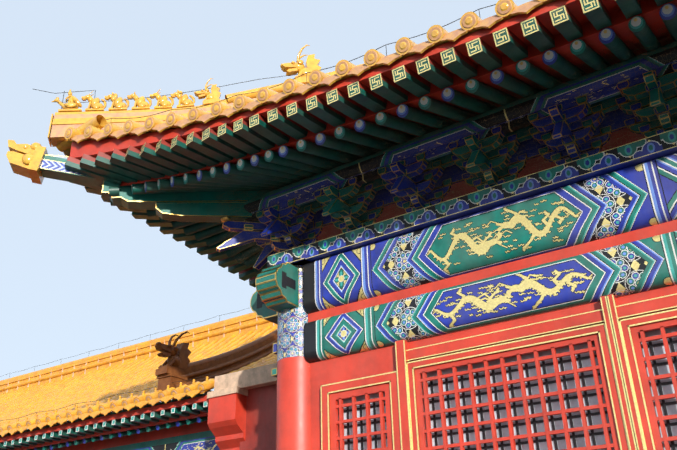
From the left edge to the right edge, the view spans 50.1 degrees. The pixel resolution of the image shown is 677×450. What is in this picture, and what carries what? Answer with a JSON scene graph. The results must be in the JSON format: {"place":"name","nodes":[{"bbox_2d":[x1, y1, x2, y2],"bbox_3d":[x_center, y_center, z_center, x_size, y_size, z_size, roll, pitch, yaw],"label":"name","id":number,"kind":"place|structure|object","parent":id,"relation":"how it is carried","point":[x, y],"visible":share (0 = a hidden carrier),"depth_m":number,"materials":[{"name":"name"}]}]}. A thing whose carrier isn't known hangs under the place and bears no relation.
{"place":"outdoors","nodes":[
{"label":"outdoors","id":0,"kind":"place"},
{"bbox_2d":[0,0,531,420],"label":"sky","id":1,"kind":"structure","parent":0,"point":[79,274],"materials":[{"name":"blue"}]},
{"bbox_3d":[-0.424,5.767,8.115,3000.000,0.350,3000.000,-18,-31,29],"label":"ground","id":2,"kind":"structure","parent":0,"visible":0},
{"bbox_2d":[0,312,277,449],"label":"building","id":3,"kind":"structure","parent":2,"relation":"on","point":[235,409],"depth_m":15.00,"materials":[{"name":"tile"}]},
{"bbox_2d":[276,147,676,449],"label":"wall","id":4,"kind":"structure","parent":2,"relation":"on","point":[301,380],"depth_m":9.29,"materials":[{"name":"red paint"}]},
{"bbox_2d":[6,140,270,222],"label":"corner beams","id":5,"kind":"structure","parent":4,"relation":"attached to","point":[35,162],"depth_m":10.62,"materials":[{"name":"green wood"}]},
{"bbox_2d":[250,262,307,377],"bbox_3d":[-0.936,1.375,10.252,1.057,1.560,0.965,-18,-31,29],"label":"column top","id":6,"kind":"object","parent":4,"relation":"on","point":[277,296],"depth_m":10.06,"materials":[{"name":"paint"}]},
{"bbox_2d":[65,0,676,196],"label":"eave","id":7,"kind":"object","parent":4,"relation":"attached to","point":[312,130],"visible":1,"depth_m":8.58,"materials":[{"name":"green wood"}]},
{"bbox_2d":[216,63,676,269],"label":"bracket sets","id":8,"kind":"object","parent":4,"relation":"on","point":[558,128],"visible":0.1,"depth_m":9.19,"materials":[{"name":"blue wood"}]},
{"bbox_2d":[218,28,676,262],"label":"netting","id":9,"kind":"object","parent":4,"relation":"on","point":[463,154],"visible":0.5,"depth_m":8.92,"materials":[{"name":"black metal"}]},
{"bbox_2d":[244,41,676,221],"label":"purlins","id":10,"kind":"object","parent":4,"relation":"attached to","point":[381,160],"depth_m":8.97,"materials":[{"name":"blue wood"}]},
{"bbox_2d":[267,128,676,267],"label":"decorative frieze","id":11,"kind":"object","parent":4,"relation":"attached to","point":[660,142],"visible":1,"depth_m":8.91,"materials":[{"name":"blue paint"}]},
{"bbox_2d":[303,153,676,313],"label":"beam","id":12,"kind":"structure","parent":4,"relation":"attached to","point":[634,197],"depth_m":8.72,"materials":[{"name":"paint"}]},
{"bbox_2d":[304,231,676,362],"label":"beam","id":13,"kind":"structure","parent":4,"relation":"attached to","point":[642,265],"depth_m":8.44,"materials":[{"name":"paint"}]},
{"bbox_2d":[321,293,676,449],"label":"windows","id":14,"kind":"structure","parent":4,"relation":"attached to","point":[604,377],"depth_m":7.99,"materials":[{"name":"red wood"}]},
{"bbox_3d":[0.912,-1.156,13.044,6.320,3.708,9.120,-18,-31,29],"label":"roof","id":15,"kind":"object","parent":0,"visible":0},
{"bbox_2d":[56,115,106,157],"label":"tiles","id":16,"kind":"object","parent":15,"relation":"on","point":[99,121],"depth_m":10.71,"materials":[{"name":"ceramic"}]},
{"bbox_2d":[70,182,277,286],"bbox_3d":[-0.383,0.623,13.182,3.117,1.226,8.678,-18,-31,29],"label":"eave","id":17,"kind":"object","parent":15,"relation":"attached to","point":[203,238],"visible":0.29,"depth_m":11.89,"materials":[{"name":"green wood"}]},
{"bbox_2d":[57,0,556,141],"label":"roof front","id":18,"kind":"structure","parent":15,"relation":"attached to","point":[329,73],"depth_m":8.67,"materials":[{"name":"ceramic"}]},
{"bbox_2d":[48,83,282,146],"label":"hip ridge","id":19,"kind":"structure","parent":18,"relation":"attached to","point":[61,123],"depth_m":11.09,"materials":[{"name":"ceramic"}]},
{"bbox_2d":[52,45,320,111],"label":"roof figurines","id":20,"kind":"object","parent":19,"relation":"on","point":[214,95],"visible":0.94,"depth_m":11.50},
{"bbox_2d":[0,4,495,420],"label":"wires","id":21,"kind":"object","parent":19,"relation":"attached to","point":[197,107],"visible":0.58,"depth_m":11.27,"materials":[{"name":"grey metal"}]},
{"bbox_2d":[64,0,552,142],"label":"roof edge tiles","id":22,"kind":"object","parent":18,"relation":"on","point":[438,35],"visible":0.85,"depth_m":8.40,"materials":[{"name":"ceramic"}]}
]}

